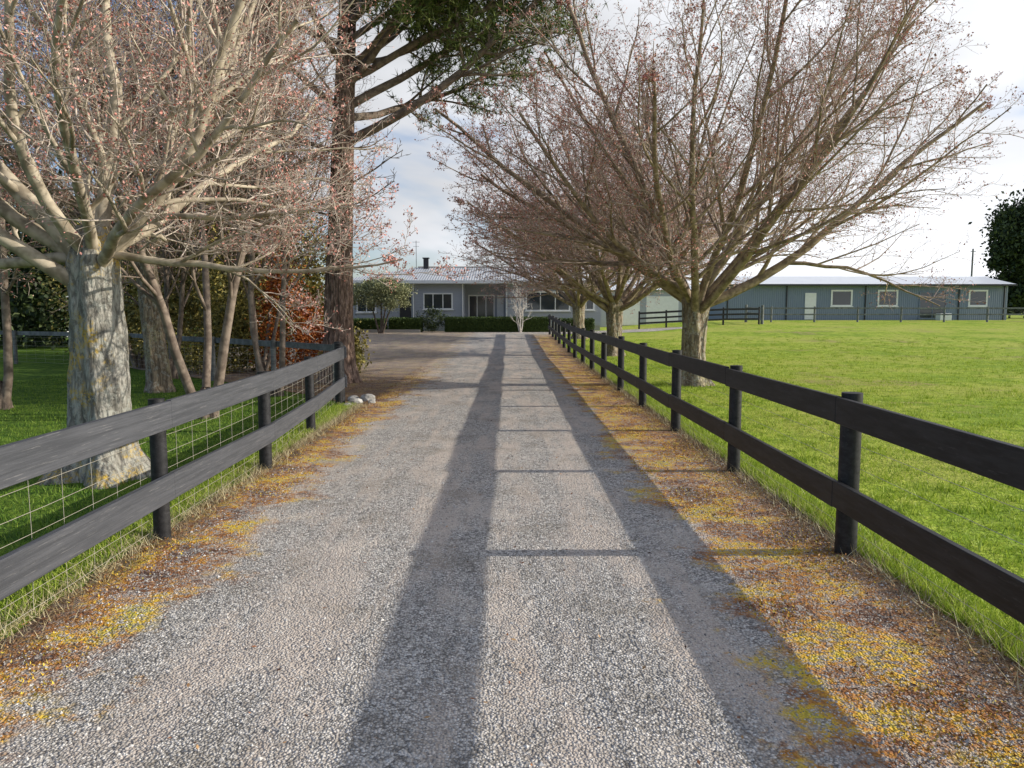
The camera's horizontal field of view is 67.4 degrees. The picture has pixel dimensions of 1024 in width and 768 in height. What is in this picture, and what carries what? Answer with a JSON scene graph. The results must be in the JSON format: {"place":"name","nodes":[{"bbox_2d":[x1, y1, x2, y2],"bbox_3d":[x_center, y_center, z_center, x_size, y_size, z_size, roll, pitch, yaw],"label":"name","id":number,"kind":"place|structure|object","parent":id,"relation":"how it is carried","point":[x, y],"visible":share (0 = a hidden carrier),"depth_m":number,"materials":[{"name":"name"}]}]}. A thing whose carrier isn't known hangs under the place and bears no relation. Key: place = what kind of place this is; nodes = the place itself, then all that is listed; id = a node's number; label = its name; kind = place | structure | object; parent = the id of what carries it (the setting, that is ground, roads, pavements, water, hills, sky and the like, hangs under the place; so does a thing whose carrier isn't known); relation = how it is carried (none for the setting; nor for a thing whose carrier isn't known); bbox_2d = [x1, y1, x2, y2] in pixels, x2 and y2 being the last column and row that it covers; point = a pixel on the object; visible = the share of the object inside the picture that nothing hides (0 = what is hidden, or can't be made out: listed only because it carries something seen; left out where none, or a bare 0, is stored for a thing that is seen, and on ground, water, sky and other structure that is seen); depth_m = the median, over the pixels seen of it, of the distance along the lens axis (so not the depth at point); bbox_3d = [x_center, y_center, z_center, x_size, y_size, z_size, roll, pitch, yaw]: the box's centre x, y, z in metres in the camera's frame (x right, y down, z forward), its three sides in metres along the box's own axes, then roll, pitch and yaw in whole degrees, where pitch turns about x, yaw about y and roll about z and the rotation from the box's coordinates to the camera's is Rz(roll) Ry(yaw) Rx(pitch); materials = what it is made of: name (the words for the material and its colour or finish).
{"place":"outdoors","nodes":[
{"label":"outdoors","id":0,"kind":"place"},
{"bbox_2d":[353,283,583,283],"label":"soffit","id":1,"kind":"structure","parent":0,"point":[454,283],"depth_m":50.17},
{"bbox_2d":[353,268,585,279],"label":"roof","id":2,"kind":"structure","parent":1,"relation":"on","point":[424,276],"depth_m":51.72,"materials":[{"name":"metal"}]},
{"bbox_2d":[423,259,428,268],"bbox_3d":[-6.104,-8.325,54.597,0.350,1.150,0.350,0,6,0],"label":"chimney","id":3,"kind":"object","parent":2,"relation":"on","point":[425,263],"visible":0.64,"depth_m":54.41,"materials":[{"name":"black metal"}]},
{"bbox_2d":[418,266,532,267],"bbox_3d":[-2.406,-8.342,55.036,8.650,0.180,0.180,0,6,0],"label":"ridge cap","id":4,"kind":"object","parent":2,"relation":"on","point":[464,266],"visible":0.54,"depth_m":54.97,"materials":[{"name":"metal"}]},
{"bbox_2d":[353,280,611,282],"bbox_3d":[-2.380,-6.644,49.941,17.790,0.200,0.080,0,6,0],"label":"fascia gutter","id":5,"kind":"object","parent":1,"relation":"attached to","point":[440,281],"visible":0.36,"depth_m":49.89,"materials":[{"name":"grey metal"}]},
{"bbox_2d":[0,327,1023,767],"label":"driveway","id":6,"kind":"structure","parent":0,"point":[516,391],"depth_m":4.32,"materials":[{"name":"grey gravel"}]},
{"bbox_2d":[233,245,323,370],"bbox_3d":[-6.026,-2.219,21.703,2.152,3.797,3.175,5,7,42],"label":"rust shrub","id":7,"kind":"object","parent":6,"relation":"on","point":[299,336],"visible":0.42,"depth_m":21.16,"materials":[{"name":"orange plant"}]},
{"bbox_2d":[184,269,373,372],"bbox_3d":[-6.567,-1.888,21.764,5.349,3.121,2.426,0,6,0],"label":"laurel shrub","id":8,"kind":"object","parent":6,"relation":"on","point":[240,327],"visible":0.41,"depth_m":21.46,"materials":[{"name":"green plant"}]},
{"bbox_2d":[416,305,450,331],"bbox_3d":[-5.091,-4.136,48.091,2.482,1.810,1.802,3,6,26],"label":"round shrub","id":9,"kind":"object","parent":6,"relation":"on","point":[433,327],"visible":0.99,"depth_m":47.91,"materials":[{"name":"green plant"}]},
{"bbox_2d":[0,365,1023,767],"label":"leaf litter","id":10,"kind":"object","parent":6,"relation":"on","point":[590,385],"visible":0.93,"depth_m":4.79,"materials":[{"name":"yellow plant"}]},
{"bbox_2d":[0,313,1023,690],"bbox_3d":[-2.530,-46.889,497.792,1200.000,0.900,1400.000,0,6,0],"label":"ground","id":11,"kind":"structure","parent":0,"point":[36,363],"depth_m":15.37,"materials":[{"name":"green plant"}]},
{"bbox_2d":[0,0,81,409],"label":"bare tree","id":12,"kind":"object","parent":11,"relation":"on","point":[6,384],"visible":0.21,"depth_m":13.37,"materials":[{"name":"brown plant"}]},
{"bbox_2d":[0,140,190,349],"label":"evergreen tree","id":13,"kind":"object","parent":11,"relation":"on","point":[23,305],"visible":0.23,"depth_m":32.36,"materials":[{"name":"green plant"}]},
{"bbox_2d":[38,111,191,368],"bbox_3d":[-11.250,-4.605,23.388,5.333,8.414,5.362,0,6,0],"label":"bare tree","id":14,"kind":"object","parent":11,"relation":"on","point":[132,356],"visible":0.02,"depth_m":22.82,"materials":[{"name":"brown plant"}]},
{"bbox_2d":[20,180,240,356],"bbox_3d":[-13.139,-4.349,27.640,8.667,6.918,6.113,4,7,36],"label":"evergreen shrub","id":15,"kind":"object","parent":11,"relation":"on","point":[173,311],"visible":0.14,"depth_m":26.23,"materials":[{"name":"green plant"}]},
{"bbox_2d":[34,310,246,373],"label":"undergrowth","id":16,"kind":"object","parent":11,"relation":"on","point":[194,359],"visible":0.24,"depth_m":21.38,"materials":[{"name":"green plant"}]},
{"bbox_2d":[43,4,240,378],"bbox_3d":[-8.938,-4.894,19.220,4.230,9.767,5.271,3,6,25],"label":"bare tree","id":17,"kind":"object","parent":11,"relation":"on","point":[167,293],"visible":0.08,"depth_m":19.48,"materials":[{"name":"brown plant"}]},
{"bbox_2d":[0,331,334,399],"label":"side fence","id":18,"kind":"object","parent":11,"relation":"on","point":[273,344],"visible":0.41,"depth_m":18.85,"materials":[{"name":"metal"}]},
{"bbox_2d":[0,346,344,629],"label":"rail fence","id":19,"kind":"object","parent":11,"relation":"on","point":[27,459],"visible":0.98,"depth_m":5.46,"materials":[{"name":"black paint"}]},
{"bbox_2d":[0,0,345,392],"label":"elm tree","id":20,"kind":"object","parent":11,"relation":"on","point":[158,377],"visible":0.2,"depth_m":16.00,"materials":[{"name":"brown plant"}]},
{"bbox_2d":[0,0,413,418],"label":"bare tree","id":21,"kind":"object","parent":11,"relation":"on","point":[152,286],"visible":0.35,"depth_m":12.09,"materials":[{"name":"brown plant"}]},
{"bbox_2d":[126,226,311,336],"bbox_3d":[-24.474,-6.728,35.430,30.346,10.045,9.479,0,6,0],"label":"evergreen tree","id":22,"kind":"object","parent":11,"relation":"on","point":[191,308],"depth_m":36.74,"materials":[{"name":"green plant"}]},
{"bbox_2d":[0,0,468,488],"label":"elm tree","id":23,"kind":"object","parent":11,"relation":"on","point":[89,252],"visible":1,"depth_m":7.60,"materials":[{"name":"beige plant"}]},
{"bbox_2d":[155,133,355,365],"bbox_3d":[-8.691,-5.130,24.594,7.318,9.027,5.335,0,6,0],"label":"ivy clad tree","id":24,"kind":"object","parent":11,"relation":"on","point":[314,277],"visible":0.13,"depth_m":24.33,"materials":[{"name":"green plant"}]},
{"bbox_2d":[144,0,371,396],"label":"bare tree","id":25,"kind":"object","parent":11,"relation":"on","point":[257,355],"visible":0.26,"depth_m":15.32,"materials":[{"name":"brown plant"}]},
{"bbox_2d":[198,11,379,374],"bbox_3d":[-6.676,-5.126,20.967,5.031,9.913,7.592,-3,6,-28],"label":"bare tree","id":26,"kind":"object","parent":11,"relation":"on","point":[266,364],"visible":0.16,"depth_m":20.17,"materials":[{"name":"brown plant"}]},
{"bbox_2d":[334,341,346,402],"bbox_3d":[-3.262,-0.176,14.598,0.216,1.238,0.871,-1,6,-15],"label":"corner fence","id":27,"kind":"object","parent":11,"relation":"on","point":[338,343],"visible":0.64,"depth_m":14.24,"materials":[{"name":"black paint"}]},
{"bbox_2d":[348,398,362,403],"bbox_3d":[-2.919,0.336,14.288,0.288,0.166,0.238,-2,6,-17],"label":"rock","id":28,"kind":"object","parent":11,"relation":"on","point":[354,400],"visible":0.6,"depth_m":14.20,"materials":[{"name":"grey stone"}]},
{"bbox_2d":[360,394,375,400],"bbox_3d":[-2.777,0.283,14.783,0.296,0.197,0.303,-3,6,-25],"label":"rock","id":29,"kind":"object","parent":11,"relation":"on","point":[365,397],"visible":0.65,"depth_m":14.67,"materials":[{"name":"grey stone"}]},
{"bbox_2d":[353,317,387,329],"bbox_3d":[-8.841,-3.642,47.775,2.264,1.043,0.988,0,6,0],"label":"box hedge","id":30,"kind":"object","parent":11,"relation":"on","point":[367,324],"visible":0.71,"depth_m":47.45,"materials":[{"name":"green plant"}]},
{"bbox_2d":[142,0,621,384],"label":"pine tree","id":31,"kind":"object","parent":11,"relation":"on","point":[467,27],"visible":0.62,"depth_m":17.64,"materials":[{"name":"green plant"}]},
{"bbox_2d":[353,272,417,332],"bbox_3d":[-8.160,-4.920,45.751,5.093,4.012,3.412,0,6,0],"label":"grey olive tree","id":32,"kind":"object","parent":11,"relation":"on","point":[372,290],"visible":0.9,"depth_m":45.19,"materials":[{"name":"green plant"}]},
{"bbox_2d":[354,330,419,332],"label":"planter wall","id":33,"kind":"structure","parent":11,"relation":"on","point":[396,331],"depth_m":47.07,"materials":[{"name":"concrete"}]},
{"bbox_2d":[387,317,423,331],"bbox_3d":[-6.650,-3.692,47.978,2.245,1.102,0.983,0,6,0],"label":"box hedge","id":34,"kind":"object","parent":11,"relation":"on","point":[405,323],"visible":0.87,"depth_m":47.66,"materials":[{"name":"green plant"}]},
{"bbox_2d":[387,326,599,330],"bbox_3d":[-2.406,-4.031,55.383,16.450,0.550,8.950,0,6,0],"label":"foundation","id":35,"kind":"object","parent":11,"relation":"on","point":[440,328],"visible":0.07,"depth_m":50.92,"materials":[{"name":"concrete"}]},
{"bbox_2d":[353,284,463,325],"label":"front wall","id":36,"kind":"structure","parent":35,"relation":"on","point":[455,290],"depth_m":50.70,"materials":[{"name":"grey wood"}]},
{"bbox_2d":[355,296,376,312],"bbox_3d":[-9.608,-5.258,50.630,1.420,1.190,0.098,0,6,0],"label":"window frame","id":37,"kind":"object","parent":36,"relation":"attached to","point":[366,311],"visible":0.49,"depth_m":50.65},
{"bbox_2d":[358,297,374,310],"bbox_3d":[-9.608,-5.282,50.667,1.120,0.970,0.016,0,6,0],"label":"window glass","id":38,"kind":"object","parent":37,"relation":"in","point":[361,309],"visible":0.36,"depth_m":50.68,"materials":[{"name":"black glass"}]},
{"bbox_2d":[400,294,410,317],"bbox_3d":[-7.033,-4.885,50.714,0.750,2.050,0.027,0,6,0],"label":"side door","id":39,"kind":"structure","parent":36,"relation":"attached to","point":[405,313],"depth_m":50.70,"materials":[{"name":"black wood"}]},
{"bbox_2d":[412,284,413,316],"bbox_3d":[-6.508,-5.054,50.646,0.069,3.100,0.080,0,6,0],"label":"downpipe","id":40,"kind":"object","parent":36,"relation":"attached to","point":[413,299],"visible":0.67,"depth_m":50.57,"materials":[{"name":"grey metal"}]},
{"bbox_2d":[422,293,453,309],"bbox_3d":[-4.883,-5.435,50.637,2.070,1.140,0.098,0,6,0],"label":"window frame","id":41,"kind":"object","parent":36,"relation":"attached to","point":[442,308],"visible":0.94,"depth_m":50.64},
{"bbox_2d":[424,294,450,307],"bbox_3d":[-4.883,-5.459,50.674,1.770,0.920,0.016,0,6,0],"label":"window glass","id":42,"kind":"object","parent":41,"relation":"in","point":[430,298],"visible":1,"depth_m":50.66,"materials":[{"name":"black glass"}]},
{"bbox_2d":[462,284,462,316],"bbox_3d":[-3.258,-5.056,50.663,0.069,3.100,0.080,0,6,0],"label":"downpipe","id":43,"kind":"object","parent":36,"relation":"attached to","point":[462,300],"visible":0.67,"depth_m":50.58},
{"bbox_2d":[464,284,464,316],"bbox_3d":[-3.263,-5.323,51.611,0.200,2.750,1.400,0,6,0],"label":"porch side","id":44,"kind":"object","parent":35,"relation":"on","point":[464,300],"visible":0.29,"depth_m":51.09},
{"bbox_2d":[465,284,504,316],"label":"porch back wall","id":45,"kind":"structure","parent":35,"relation":"on","point":[474,289],"depth_m":52.03,"materials":[{"name":"grey paint"}]},
{"bbox_2d":[468,295,494,316],"bbox_3d":[-2.065,-5.019,52.098,1.920,2.050,0.098,0,6,0],"label":"sliding door frame","id":46,"kind":"object","parent":45,"relation":"attached to","point":[477,303],"visible":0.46,"depth_m":52.06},
{"bbox_2d":[470,296,493,318],"bbox_3d":[-2.065,-5.043,52.135,1.620,1.830,0.016,0,6,0],"label":"sliding door glass","id":47,"kind":"object","parent":46,"relation":"in","point":[485,307],"visible":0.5,"depth_m":52.11,"materials":[{"name":"grey glass"}]},
{"bbox_2d":[497,295,503,318],"bbox_3d":[-0.790,-5.036,52.121,0.450,2.020,0.055,0,6,0],"label":"entry door","id":48,"kind":"structure","parent":45,"relation":"attached to","point":[500,308],"depth_m":52.07,"materials":[{"name":"grey wood"}]},
{"bbox_2d":[505,284,600,325],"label":"front wall","id":49,"kind":"structure","parent":35,"relation":"on","point":[596,314],"depth_m":50.79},
{"bbox_2d":[525,291,570,311],"bbox_3d":[2.367,-5.439,50.673,3.070,1.340,0.098,0,6,0],"label":"window frame","id":50,"kind":"object","parent":49,"relation":"attached to","point":[540,310],"visible":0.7,"depth_m":50.69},
{"bbox_2d":[527,293,568,309],"bbox_3d":[2.367,-5.462,50.710,2.770,1.120,0.016,0,6,0],"label":"window glass","id":51,"kind":"object","parent":50,"relation":"in","point":[548,302],"visible":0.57,"depth_m":50.71,"materials":[{"name":"black glass"}]},
{"bbox_2d":[585,302,594,310],"bbox_3d":[4.892,-5.440,50.686,1.220,1.240,0.098,0,6,0],"label":"window frame","id":52,"kind":"object","parent":49,"relation":"attached to","point":[586,309],"visible":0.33,"depth_m":50.72,"materials":[{"name":"white wood"}]},
{"bbox_2d":[581,294,592,308],"bbox_3d":[4.892,-5.463,50.723,0.920,1.020,0.016,0,6,0],"label":"window glass","id":53,"kind":"object","parent":52,"relation":"in","point":[589,304],"visible":0.21,"depth_m":50.74,"materials":[{"name":"grey glass"}]},
{"bbox_2d":[444,316,548,331],"bbox_3d":[-0.884,-3.740,48.205,6.746,1.154,0.995,0,6,0],"label":"box hedge","id":54,"kind":"object","parent":11,"relation":"on","point":[492,324],"visible":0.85,"depth_m":47.89,"materials":[{"name":"green plant"}]},
{"bbox_2d":[507,277,531,331],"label":"young tree","id":55,"kind":"object","parent":11,"relation":"on","point":[520,312],"visible":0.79,"depth_m":47.40,"materials":[{"name":"beige plant"}]},
{"bbox_2d":[462,161,690,338],"bbox_3d":[3.776,-6.806,39.719,12.462,9.146,11.162,4,7,35],"label":"elm tree","id":56,"kind":"object","parent":11,"relation":"on","point":[576,302],"visible":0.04,"depth_m":40.13,"materials":[{"name":"brown plant"}]},
{"bbox_2d":[559,317,594,331],"bbox_3d":[4.050,-3.715,48.639,2.488,1.021,0.998,0,6,0],"label":"box hedge","id":57,"kind":"object","parent":11,"relation":"on","point":[589,324],"visible":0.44,"depth_m":48.32,"materials":[{"name":"green plant"}]},
{"bbox_2d":[438,102,794,355],"bbox_3d":[3.482,-5.510,28.402,12.462,9.146,11.162,-6,8,-45],"label":"elm tree","id":58,"kind":"object","parent":11,"relation":"on","point":[617,304],"visible":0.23,"depth_m":27.80,"materials":[{"name":"brown plant"}]},
{"bbox_2d":[600,277,690,326],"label":"garage","id":59,"kind":"structure","parent":11,"relation":"on","point":[667,301],"depth_m":57.75,"materials":[{"name":"metal"}]},
{"bbox_2d":[622,302,639,324],"bbox_3d":[8.406,-5.517,57.759,2.400,2.150,0.037,0,6,0],"label":"roller door","id":60,"kind":"structure","parent":59,"relation":"in","point":[629,318],"depth_m":57.78,"materials":[{"name":"white metal"}]},
{"bbox_2d":[646,296,677,323],"bbox_3d":[11.306,-5.518,57.774,2.400,2.150,0.037,0,6,0],"label":"garage door","id":61,"kind":"structure","parent":59,"relation":"in","point":[669,303],"depth_m":57.74,"materials":[{"name":"white metal"}]},
{"bbox_2d":[287,297,1023,316],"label":"distant trees","id":62,"kind":"object","parent":11,"relation":"on","point":[1010,312],"depth_m":143.81,"materials":[{"name":"green plant"}]},
{"bbox_2d":[638,307,759,328],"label":"fence","id":63,"kind":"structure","parent":11,"relation":"on","point":[674,311],"depth_m":50.51,"materials":[{"name":"black paint"}]},
{"bbox_2d":[399,0,1023,386],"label":"elm tree","id":64,"kind":"object","parent":11,"relation":"on","point":[696,300],"visible":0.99,"depth_m":15.86,"materials":[{"name":"brown plant"}]},
{"bbox_2d":[744,305,764,323],"bbox_3d":[16.706,-4.774,52.970,0.255,1.425,4.000,0,6,1],"label":"yard fence","id":65,"kind":"object","parent":11,"relation":"on","point":[762,309],"visible":0.66,"depth_m":51.06,"materials":[{"name":"grey wood"}]},
{"bbox_2d":[548,314,1023,641],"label":"rail fence","id":66,"kind":"object","parent":11,"relation":"on","point":[853,415],"visible":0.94,"depth_m":5.39,"materials":[{"name":"black paint"}]},
{"bbox_2d":[699,276,1017,319],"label":"stable shed","id":67,"kind":"structure","parent":11,"relation":"on","point":[810,291],"depth_m":62.39,"materials":[{"name":"metal"}]},
{"bbox_2d":[804,293,815,319],"bbox_3d":[24.233,-6.316,62.379,0.900,2.150,0.047,0,6,0],"label":"white door","id":68,"kind":"structure","parent":67,"relation":"in","point":[810,298],"depth_m":62.34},
{"bbox_2d":[830,290,852,306],"bbox_3d":[26.758,-6.942,62.306,1.870,1.390,0.098,0,6,0],"label":"window frame","id":69,"kind":"structure","parent":67,"relation":"in","point":[831,290],"depth_m":62.32,"materials":[{"name":"white wood"}]},
{"bbox_2d":[832,291,850,304],"bbox_3d":[26.758,-6.965,62.343,1.490,1.090,0.016,0,6,0],"label":"window glass","id":70,"kind":"structure","parent":67,"relation":"in","point":[839,297],"depth_m":62.34,"materials":[{"name":"grey glass"}]},
{"bbox_2d":[877,290,898,306],"bbox_3d":[30.508,-6.943,62.325,1.770,1.390,0.098,0,6,0],"label":"window frame","id":71,"kind":"structure","parent":67,"relation":"in","point":[878,305],"depth_m":62.34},
{"bbox_2d":[879,291,896,304],"bbox_3d":[30.508,-6.967,62.362,1.390,1.090,0.016,0,6,0],"label":"window glass","id":72,"kind":"structure","parent":67,"relation":"in","point":[892,297],"depth_m":62.35,"materials":[{"name":"grey glass"}]},
{"bbox_2d":[968,290,987,306],"bbox_3d":[37.858,-6.947,62.362,1.670,1.390,0.098,0,6,0],"label":"window frame","id":73,"kind":"structure","parent":67,"relation":"in","point":[969,305],"depth_m":62.38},
{"bbox_2d":[970,291,985,304],"bbox_3d":[37.858,-6.971,62.399,1.290,1.090,0.016,0,6,0],"label":"window glass","id":74,"kind":"structure","parent":67,"relation":"in","point":[979,296],"depth_m":62.38,"materials":[{"name":"grey glass"}]},
{"bbox_2d":[760,306,1023,321],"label":"paddock fence","id":75,"kind":"object","parent":11,"relation":"on","point":[901,308],"visible":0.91,"depth_m":54.77,"materials":[{"name":"wood"}]},
{"bbox_2d":[970,249,975,275],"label":"utility pole","id":76,"kind":"object","parent":11,"relation":"on","point":[972,251],"visible":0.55,"depth_m":89.25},
{"bbox_2d":[968,189,1023,317],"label":"conifer tree","id":77,"kind":"object","parent":11,"relation":"on","point":[1006,254],"visible":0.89,"depth_m":73.39,"materials":[{"name":"green plant"}]},
{"bbox_2d":[0,0,1023,309],"label":"sky","id":78,"kind":"structure","parent":0,"point":[999,24],"materials":[{"name":"white"}]}
]}

